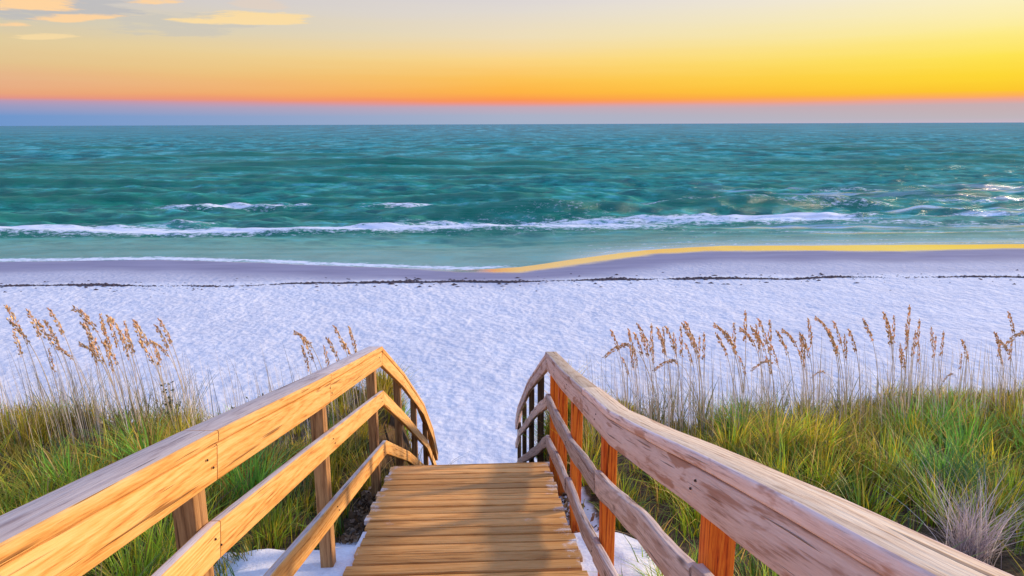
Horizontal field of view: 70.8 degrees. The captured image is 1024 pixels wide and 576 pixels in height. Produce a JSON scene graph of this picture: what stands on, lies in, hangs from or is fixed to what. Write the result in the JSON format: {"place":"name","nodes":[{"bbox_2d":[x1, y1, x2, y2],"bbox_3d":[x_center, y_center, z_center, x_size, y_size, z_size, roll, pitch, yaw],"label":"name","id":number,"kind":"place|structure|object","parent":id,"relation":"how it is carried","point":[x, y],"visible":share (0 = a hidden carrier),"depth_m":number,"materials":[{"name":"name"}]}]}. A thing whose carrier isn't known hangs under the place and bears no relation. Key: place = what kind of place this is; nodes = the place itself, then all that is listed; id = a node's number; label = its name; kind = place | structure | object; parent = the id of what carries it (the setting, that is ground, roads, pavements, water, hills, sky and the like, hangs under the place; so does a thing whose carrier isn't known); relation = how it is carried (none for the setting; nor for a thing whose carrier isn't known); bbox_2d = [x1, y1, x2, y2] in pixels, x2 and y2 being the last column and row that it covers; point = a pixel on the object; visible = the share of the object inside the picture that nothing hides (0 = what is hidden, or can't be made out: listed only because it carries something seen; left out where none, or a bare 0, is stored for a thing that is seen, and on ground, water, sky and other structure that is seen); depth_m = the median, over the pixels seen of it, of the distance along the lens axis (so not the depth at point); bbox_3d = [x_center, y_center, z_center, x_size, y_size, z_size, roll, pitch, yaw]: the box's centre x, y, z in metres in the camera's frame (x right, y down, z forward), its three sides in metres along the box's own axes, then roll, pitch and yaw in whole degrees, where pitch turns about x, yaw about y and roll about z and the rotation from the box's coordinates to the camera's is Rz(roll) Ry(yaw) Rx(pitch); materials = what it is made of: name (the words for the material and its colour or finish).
{"place":"outdoors","nodes":[
{"label":"outdoors","id":0,"kind":"place"},
{"bbox_2d":[0,122,1023,269],"bbox_3d":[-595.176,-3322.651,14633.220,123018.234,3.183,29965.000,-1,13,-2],"label":"sea water","id":1,"kind":"structure","parent":0,"point":[463,196],"depth_m":91.17,"materials":[{"name":"liquid"}]},
{"bbox_2d":[0,244,1023,575],"bbox_3d":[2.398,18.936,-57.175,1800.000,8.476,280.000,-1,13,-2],"label":"beach sand","id":2,"kind":"structure","parent":0,"point":[472,354],"depth_m":27.21,"materials":[{"name":"sand"}]},
{"bbox_2d":[4,305,44,418],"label":"sea oats","id":3,"kind":"object","parent":2,"relation":"on","point":[13,316],"visible":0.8,"depth_m":8.36,"materials":[{"name":"brown plant"}]},
{"bbox_2d":[6,318,62,427],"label":"sea oats","id":4,"kind":"object","parent":2,"relation":"on","point":[18,329],"visible":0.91,"depth_m":8.01,"materials":[{"name":"brown plant"}]},
{"bbox_2d":[12,330,67,437],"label":"sea oats","id":5,"kind":"object","parent":2,"relation":"on","point":[20,348],"visible":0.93,"depth_m":7.83,"materials":[{"name":"brown plant"}]},
{"bbox_2d":[10,308,99,434],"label":"sea oats","id":6,"kind":"object","parent":2,"relation":"on","point":[36,326],"visible":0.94,"depth_m":7.91,"materials":[{"name":"brown plant"}]},
{"bbox_2d":[47,348,72,432],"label":"sea oats","id":7,"kind":"object","parent":2,"relation":"on","point":[51,359],"visible":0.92,"depth_m":7.94,"materials":[{"name":"brown plant"}]},
{"bbox_2d":[35,318,88,436],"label":"sea oats","id":8,"kind":"object","parent":2,"relation":"on","point":[45,333],"visible":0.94,"depth_m":7.79,"materials":[{"name":"brown plant"}]},
{"bbox_2d":[42,319,82,426],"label":"sea oats","id":9,"kind":"object","parent":2,"relation":"on","point":[49,329],"visible":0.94,"depth_m":8.11,"materials":[{"name":"brown plant"}]},
{"bbox_2d":[55,346,105,425],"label":"sea oats","id":10,"kind":"object","parent":2,"relation":"on","point":[65,352],"visible":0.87,"depth_m":8.34,"materials":[{"name":"brown plant"}]},
{"bbox_2d":[44,307,117,427],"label":"sea oats","id":11,"kind":"object","parent":2,"relation":"on","point":[58,325],"visible":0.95,"depth_m":8.23,"materials":[{"name":"brown plant"}]},
{"bbox_2d":[84,321,115,428],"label":"sea oats","id":12,"kind":"object","parent":2,"relation":"on","point":[99,383],"visible":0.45,"depth_m":8.34,"materials":[{"name":"brown plant"}]},
{"bbox_2d":[78,341,128,432],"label":"sea oats","id":13,"kind":"object","parent":2,"relation":"on","point":[89,348],"visible":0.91,"depth_m":7.55,"materials":[{"name":"brown plant"}]},
{"bbox_2d":[71,305,145,429],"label":"sea oats","id":14,"kind":"object","parent":2,"relation":"on","point":[86,317],"visible":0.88,"depth_m":7.66,"materials":[{"name":"brown plant"}]},
{"bbox_2d":[90,342,130,421],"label":"sea oats","id":15,"kind":"object","parent":2,"relation":"on","point":[97,352],"visible":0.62,"depth_m":7.79,"materials":[{"name":"brown plant"}]},
{"bbox_2d":[87,336,134,436],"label":"sea oats","id":16,"kind":"object","parent":2,"relation":"on","point":[101,377],"visible":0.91,"depth_m":7.58,"materials":[{"name":"brown plant"}]},
{"bbox_2d":[79,321,144,435],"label":"sea oats","id":17,"kind":"object","parent":2,"relation":"on","point":[90,336],"visible":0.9,"depth_m":7.52,"materials":[{"name":"brown plant"}]},
{"bbox_2d":[99,313,137,428],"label":"sea oats","id":18,"kind":"object","parent":2,"relation":"on","point":[104,331],"visible":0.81,"depth_m":7.94,"materials":[{"name":"brown plant"}]},
{"bbox_2d":[99,321,145,420],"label":"sea oats","id":19,"kind":"object","parent":2,"relation":"on","point":[109,343],"visible":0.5,"depth_m":8.14,"materials":[{"name":"brown plant"}]},
{"bbox_2d":[104,347,142,432],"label":"sea oats","id":20,"kind":"object","parent":2,"relation":"on","point":[110,362],"visible":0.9,"depth_m":7.50,"materials":[{"name":"brown plant"}]},
{"bbox_2d":[110,316,150,414],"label":"sea oats","id":21,"kind":"object","parent":2,"relation":"on","point":[113,321],"visible":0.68,"depth_m":8.36,"materials":[{"name":"brown plant"}]},
{"bbox_2d":[100,340,160,435],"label":"sea oats","id":22,"kind":"object","parent":2,"relation":"on","point":[109,350],"visible":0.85,"depth_m":7.53,"materials":[{"name":"brown plant"}]},
{"bbox_2d":[105,314,158,426],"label":"sea oats","id":23,"kind":"object","parent":2,"relation":"on","point":[110,325],"visible":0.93,"depth_m":7.92,"materials":[{"name":"brown plant"}]},
{"bbox_2d":[118,329,163,430],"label":"sea oats","id":24,"kind":"object","parent":2,"relation":"on","point":[122,340],"visible":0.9,"depth_m":7.51,"materials":[{"name":"brown plant"}]},
{"bbox_2d":[124,329,186,421],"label":"sea oats","id":25,"kind":"object","parent":2,"relation":"on","point":[128,341],"visible":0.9,"depth_m":7.95,"materials":[{"name":"brown plant"}]},
{"bbox_2d":[138,340,186,431],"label":"sea oats","id":26,"kind":"object","parent":2,"relation":"on","point":[141,345],"visible":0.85,"depth_m":7.60,"materials":[{"name":"brown plant"}]},
{"bbox_2d":[129,319,196,426],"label":"sea oats","id":27,"kind":"object","parent":2,"relation":"on","point":[147,343],"visible":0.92,"depth_m":7.77,"materials":[{"name":"brown plant"}]},
{"bbox_2d":[132,322,196,415],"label":"sea oats","id":28,"kind":"object","parent":2,"relation":"on","point":[140,335],"visible":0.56,"depth_m":8.58,"materials":[{"name":"brown plant"}]},
{"bbox_2d":[152,381,180,434],"bbox_3d":[-3.786,1.375,7.963,0.275,0.648,0.369,-1,13,-2],"label":"dune weed","id":29,"kind":"object","parent":2,"relation":"on","point":[169,402],"visible":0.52,"depth_m":7.95,"materials":[{"name":"green plant"}]},
{"bbox_2d":[149,339,199,408],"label":"sea oats","id":30,"kind":"object","parent":2,"relation":"on","point":[163,350],"visible":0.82,"depth_m":8.41,"materials":[{"name":"brown plant"}]},
{"bbox_2d":[0,340,360,459],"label":"dry stems","id":31,"kind":"object","parent":2,"relation":"on","point":[95,405],"visible":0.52,"depth_m":7.84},
{"bbox_2d":[153,324,209,417],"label":"sea oats","id":32,"kind":"object","parent":2,"relation":"on","point":[166,345],"visible":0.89,"depth_m":8.22,"materials":[{"name":"brown plant"}]},
{"bbox_2d":[156,318,220,419],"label":"sea oats","id":33,"kind":"object","parent":2,"relation":"on","point":[169,340],"visible":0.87,"depth_m":8.21,"materials":[{"name":"brown plant"}]},
{"bbox_2d":[0,346,437,575],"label":"wooden railing","id":34,"kind":"object","parent":2,"relation":"on","point":[82,526],"visible":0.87,"depth_m":2.36,"materials":[{"name":"brown wood"}]},
{"bbox_2d":[0,360,444,575],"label":"dune grass","id":35,"kind":"structure","parent":2,"relation":"on","point":[263,464],"depth_m":6.16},
{"bbox_2d":[214,532,365,575],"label":"sand drift","id":36,"kind":"object","parent":2,"relation":"on","point":[259,562],"visible":0.48,"depth_m":4.29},
{"bbox_2d":[293,330,337,423],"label":"sea oats","id":37,"kind":"object","parent":2,"relation":"on","point":[300,335],"visible":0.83,"depth_m":8.46,"materials":[{"name":"brown plant"}]},
{"bbox_2d":[300,337,331,429],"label":"sea oats","id":38,"kind":"object","parent":2,"relation":"on","point":[308,352],"visible":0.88,"depth_m":7.80,"materials":[{"name":"brown plant"}]},
{"bbox_2d":[325,337,352,437],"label":"sea oats","id":39,"kind":"object","parent":2,"relation":"on","point":[332,347],"visible":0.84,"depth_m":7.83,"materials":[{"name":"brown plant"}]},
{"bbox_2d":[332,325,377,433],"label":"sea oats","id":40,"kind":"object","parent":2,"relation":"on","point":[339,336],"visible":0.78,"depth_m":8.19,"materials":[{"name":"brown plant"}]},
{"bbox_2d":[348,326,391,434],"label":"sea oats","id":41,"kind":"object","parent":2,"relation":"on","point":[352,337],"visible":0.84,"depth_m":8.19,"materials":[{"name":"brown plant"}]},
{"bbox_2d":[342,462,588,575],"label":"boardwalk deck","id":42,"kind":"structure","parent":2,"relation":"on","point":[498,519],"depth_m":4.86,"materials":[{"name":"brown wood"}]},
{"bbox_2d":[335,486,598,543],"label":"leaf litter","id":43,"kind":"object","parent":2,"relation":"on","point":[357,529],"visible":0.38,"depth_m":5.63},
{"bbox_2d":[0,269,1023,291],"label":"seaweed wrack","id":44,"kind":"object","parent":2,"relation":"on","point":[85,285],"visible":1,"depth_m":35.52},
{"bbox_2d":[574,532,660,575],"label":"sand drift","id":45,"kind":"object","parent":2,"relation":"on","point":[623,550],"visible":0.33,"depth_m":4.29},
{"bbox_2d":[606,330,643,410],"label":"sea oats","id":46,"kind":"object","parent":2,"relation":"on","point":[612,335],"visible":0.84,"depth_m":8.45,"materials":[{"name":"brown plant"}]},
{"bbox_2d":[602,343,671,423],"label":"sea oats","id":47,"kind":"object","parent":2,"relation":"on","point":[620,347],"visible":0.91,"depth_m":8.06,"materials":[{"name":"brown plant"}]},
{"bbox_2d":[627,328,659,412],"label":"sea oats","id":48,"kind":"object","parent":2,"relation":"on","point":[630,339],"visible":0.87,"depth_m":8.25,"materials":[{"name":"brown plant"}]},
{"bbox_2d":[622,332,669,419],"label":"sea oats","id":49,"kind":"object","parent":2,"relation":"on","point":[635,337],"visible":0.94,"depth_m":7.88,"materials":[{"name":"brown plant"}]},
{"bbox_2d":[636,323,663,422],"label":"sea oats","id":50,"kind":"object","parent":2,"relation":"on","point":[643,335],"visible":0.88,"depth_m":8.66,"materials":[{"name":"brown plant"}]},
{"bbox_2d":[628,335,673,421],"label":"sea oats","id":51,"kind":"object","parent":2,"relation":"on","point":[644,344],"visible":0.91,"depth_m":7.89,"materials":[{"name":"brown plant"}]},
{"bbox_2d":[648,322,660,418],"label":"sea oats","id":52,"kind":"object","parent":2,"relation":"on","point":[651,331],"visible":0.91,"depth_m":8.31,"materials":[{"name":"brown plant"}]},
{"bbox_2d":[659,327,677,424],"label":"sea oats","id":53,"kind":"object","parent":2,"relation":"on","point":[663,341],"visible":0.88,"depth_m":8.59,"materials":[{"name":"brown plant"}]},
{"bbox_2d":[657,333,680,424],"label":"sea oats","id":54,"kind":"object","parent":2,"relation":"on","point":[659,337],"visible":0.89,"depth_m":8.76,"materials":[{"name":"brown plant"}]},
{"bbox_2d":[661,326,695,430],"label":"sea oats","id":55,"kind":"object","parent":2,"relation":"on","point":[670,337],"visible":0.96,"depth_m":8.23,"materials":[{"name":"brown plant"}]},
{"bbox_2d":[672,333,695,417],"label":"sea oats","id":56,"kind":"object","parent":2,"relation":"on","point":[673,335],"visible":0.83,"depth_m":8.77,"materials":[{"name":"brown plant"}]},
{"bbox_2d":[675,326,698,424],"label":"sea oats","id":57,"kind":"object","parent":2,"relation":"on","point":[681,349],"visible":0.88,"depth_m":8.23,"materials":[{"name":"brown plant"}]},
{"bbox_2d":[652,359,722,433],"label":"sea oats","id":58,"kind":"object","parent":2,"relation":"on","point":[668,362],"visible":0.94,"depth_m":7.92,"materials":[{"name":"brown plant"}]},
{"bbox_2d":[679,342,713,427],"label":"sea oats","id":59,"kind":"object","parent":2,"relation":"on","point":[686,347],"visible":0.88,"depth_m":8.51,"materials":[{"name":"brown plant"}]},
{"bbox_2d":[679,321,719,433],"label":"sea oats","id":60,"kind":"object","parent":2,"relation":"on","point":[690,334],"visible":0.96,"depth_m":7.86,"materials":[{"name":"brown plant"}]},
{"bbox_2d":[681,322,720,418],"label":"sea oats","id":61,"kind":"object","parent":2,"relation":"on","point":[687,334],"visible":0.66,"depth_m":8.84,"materials":[{"name":"brown plant"}]},
{"bbox_2d":[683,333,731,425],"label":"sea oats","id":62,"kind":"object","parent":2,"relation":"on","point":[700,372],"visible":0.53,"depth_m":8.48,"materials":[{"name":"brown plant"}]},
{"bbox_2d":[690,333,726,429],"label":"sea oats","id":63,"kind":"object","parent":2,"relation":"on","point":[704,336],"visible":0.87,"depth_m":8.08,"materials":[{"name":"brown plant"}]},
{"bbox_2d":[714,322,740,418],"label":"sea oats","id":64,"kind":"object","parent":2,"relation":"on","point":[734,339],"visible":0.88,"depth_m":8.13,"materials":[{"name":"brown plant"}]},
{"bbox_2d":[715,332,748,410],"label":"sea oats","id":65,"kind":"object","parent":2,"relation":"on","point":[721,343],"visible":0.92,"depth_m":8.18,"materials":[{"name":"brown plant"}]},
{"bbox_2d":[713,323,755,421],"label":"sea oats","id":66,"kind":"object","parent":2,"relation":"on","point":[719,328],"visible":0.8,"depth_m":8.48,"materials":[{"name":"brown plant"}]},
{"bbox_2d":[725,330,755,410],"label":"sea oats","id":67,"kind":"object","parent":2,"relation":"on","point":[730,340],"visible":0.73,"depth_m":8.36,"materials":[{"name":"brown plant"}]},
{"bbox_2d":[738,310,757,409],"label":"sea oats","id":68,"kind":"object","parent":2,"relation":"on","point":[745,319],"visible":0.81,"depth_m":8.62,"materials":[{"name":"brown plant"}]},
{"bbox_2d":[739,326,777,414],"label":"sea oats","id":69,"kind":"object","parent":2,"relation":"on","point":[747,335],"visible":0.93,"depth_m":8.39,"materials":[{"name":"brown plant"}]},
{"bbox_2d":[515,352,1012,575],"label":"wooden railing","id":70,"kind":"object","parent":2,"relation":"on","point":[779,523],"visible":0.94,"depth_m":1.99,"materials":[{"name":"brown wood"}]},
{"bbox_2d":[754,324,782,416],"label":"sea oats","id":71,"kind":"object","parent":2,"relation":"on","point":[758,340],"visible":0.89,"depth_m":8.48,"materials":[{"name":"brown plant"}]},
{"bbox_2d":[753,320,787,420],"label":"sea oats","id":72,"kind":"object","parent":2,"relation":"on","point":[769,339],"visible":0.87,"depth_m":7.74,"materials":[{"name":"brown plant"}]},
{"bbox_2d":[750,318,795,422],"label":"sea oats","id":73,"kind":"object","parent":2,"relation":"on","point":[761,325],"visible":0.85,"depth_m":8.23,"materials":[{"name":"brown plant"}]},
{"bbox_2d":[750,359,809,414],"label":"sea oats","id":74,"kind":"object","parent":2,"relation":"on","point":[760,362],"visible":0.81,"depth_m":8.39,"materials":[{"name":"brown plant"}]},
{"bbox_2d":[775,330,814,430],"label":"sea oats","id":75,"kind":"object","parent":2,"relation":"on","point":[780,338],"visible":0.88,"depth_m":8.14,"materials":[{"name":"brown plant"}]},
{"bbox_2d":[566,327,1023,447],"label":"dry stems","id":76,"kind":"object","parent":2,"relation":"on","point":[821,399],"visible":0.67,"depth_m":8.20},
{"bbox_2d":[781,328,820,415],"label":"sea oats","id":77,"kind":"object","parent":2,"relation":"on","point":[788,335],"visible":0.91,"depth_m":8.50,"materials":[{"name":"brown plant"}]},
{"bbox_2d":[790,337,834,408],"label":"sea oats","id":78,"kind":"object","parent":2,"relation":"on","point":[804,356],"visible":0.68,"depth_m":8.11,"materials":[{"name":"brown plant"}]},
{"bbox_2d":[791,333,837,426],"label":"sea oats","id":79,"kind":"object","parent":2,"relation":"on","point":[804,340],"visible":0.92,"depth_m":7.79,"materials":[{"name":"brown plant"}]},
{"bbox_2d":[799,318,842,408],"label":"sea oats","id":80,"kind":"object","parent":2,"relation":"on","point":[809,329],"visible":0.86,"depth_m":8.47,"materials":[{"name":"brown plant"}]},
{"bbox_2d":[814,316,853,409],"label":"sea oats","id":81,"kind":"object","parent":2,"relation":"on","point":[816,318],"visible":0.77,"depth_m":8.92,"materials":[{"name":"brown plant"}]},
{"bbox_2d":[820,329,861,417],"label":"sea oats","id":82,"kind":"object","parent":2,"relation":"on","point":[841,382],"visible":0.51,"depth_m":7.97,"materials":[{"name":"brown plant"}]},
{"bbox_2d":[826,320,862,413],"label":"sea oats","id":83,"kind":"object","parent":2,"relation":"on","point":[840,340],"visible":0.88,"depth_m":8.48,"materials":[{"name":"brown plant"}]},
{"bbox_2d":[825,329,865,425],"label":"sea oats","id":84,"kind":"object","parent":2,"relation":"on","point":[831,340],"visible":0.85,"depth_m":7.82,"materials":[{"name":"brown plant"}]},
{"bbox_2d":[832,334,868,419],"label":"sea oats","id":85,"kind":"object","parent":2,"relation":"on","point":[845,351],"visible":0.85,"depth_m":8.04,"materials":[{"name":"brown plant"}]},
{"bbox_2d":[833,329,884,425],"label":"sea oats","id":86,"kind":"object","parent":2,"relation":"on","point":[852,339],"visible":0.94,"depth_m":8.04,"materials":[{"name":"brown plant"}]},
{"bbox_2d":[862,318,888,419],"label":"sea oats","id":87,"kind":"object","parent":2,"relation":"on","point":[868,330],"visible":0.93,"depth_m":8.52,"materials":[{"name":"brown plant"}]},
{"bbox_2d":[865,311,913,411],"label":"sea oats","id":88,"kind":"object","parent":2,"relation":"on","point":[884,315],"visible":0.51,"depth_m":8.41,"materials":[{"name":"brown plant"}]},
{"bbox_2d":[880,315,898,399],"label":"sea oats","id":89,"kind":"object","parent":2,"relation":"on","point":[893,330],"visible":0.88,"depth_m":8.94,"materials":[{"name":"brown plant"}]},
{"bbox_2d":[863,320,936,423],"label":"sea oats","id":90,"kind":"object","parent":2,"relation":"on","point":[890,337],"visible":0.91,"depth_m":7.78,"materials":[{"name":"brown plant"}]},
{"bbox_2d":[893,304,917,405],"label":"sea oats","id":91,"kind":"object","parent":2,"relation":"on","point":[908,318],"visible":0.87,"depth_m":8.40,"materials":[{"name":"brown plant"}]},
{"bbox_2d":[896,330,916,406],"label":"sea oats","id":92,"kind":"object","parent":2,"relation":"on","point":[915,334],"visible":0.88,"depth_m":8.12,"materials":[{"name":"brown plant"}]},
{"bbox_2d":[906,318,924,411],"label":"sea oats","id":93,"kind":"object","parent":2,"relation":"on","point":[918,329],"visible":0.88,"depth_m":8.29,"materials":[{"name":"brown plant"}]},
{"bbox_2d":[899,323,933,403],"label":"sea oats","id":94,"kind":"object","parent":2,"relation":"on","point":[907,338],"visible":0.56,"depth_m":8.94,"materials":[{"name":"brown plant"}]},
{"bbox_2d":[853,411,1023,521],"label":"green grass tuft","id":95,"kind":"object","parent":2,"relation":"on","point":[931,458],"visible":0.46,"depth_m":5.54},
{"bbox_2d":[934,331,954,423],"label":"sea oats","id":96,"kind":"object","parent":2,"relation":"on","point":[942,338],"visible":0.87,"depth_m":8.23,"materials":[{"name":"brown plant"}]},
{"bbox_2d":[873,452,1023,567],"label":"dry bush","id":97,"kind":"object","parent":2,"relation":"on","point":[977,546],"visible":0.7,"depth_m":4.31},
{"bbox_2d":[960,339,970,423],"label":"sea oats","id":98,"kind":"object","parent":2,"relation":"on","point":[966,352],"visible":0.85,"depth_m":7.91,"materials":[{"name":"brown plant"}]},
{"bbox_2d":[974,332,1021,409],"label":"sea oats","id":99,"kind":"object","parent":2,"relation":"on","point":[996,336],"visible":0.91,"depth_m":8.01,"materials":[{"name":"brown plant"}]},
{"bbox_2d":[995,338,1021,412],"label":"sea oats","id":100,"kind":"object","parent":2,"relation":"on","point":[1001,342],"visible":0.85,"depth_m":7.98,"materials":[{"name":"brown plant"}]},
{"bbox_2d":[995,311,1021,399],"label":"sea oats","id":101,"kind":"object","parent":2,"relation":"on","point":[1013,327],"visible":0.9,"depth_m":8.73,"materials":[{"name":"brown plant"}]},
{"bbox_2d":[1002,330,1023,347],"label":"sea oats","id":102,"kind":"object","parent":2,"relation":"on","point":[1016,334],"visible":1,"depth_m":7.76,"materials":[{"name":"brown plant"}]},
{"bbox_2d":[0,0,1023,125],"label":"sky","id":103,"kind":"structure","parent":0,"point":[63,62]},
{"bbox_2d":[514,361,1023,575],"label":"dune grass","id":104,"kind":"structure","parent":0,"point":[809,443],"depth_m":6.38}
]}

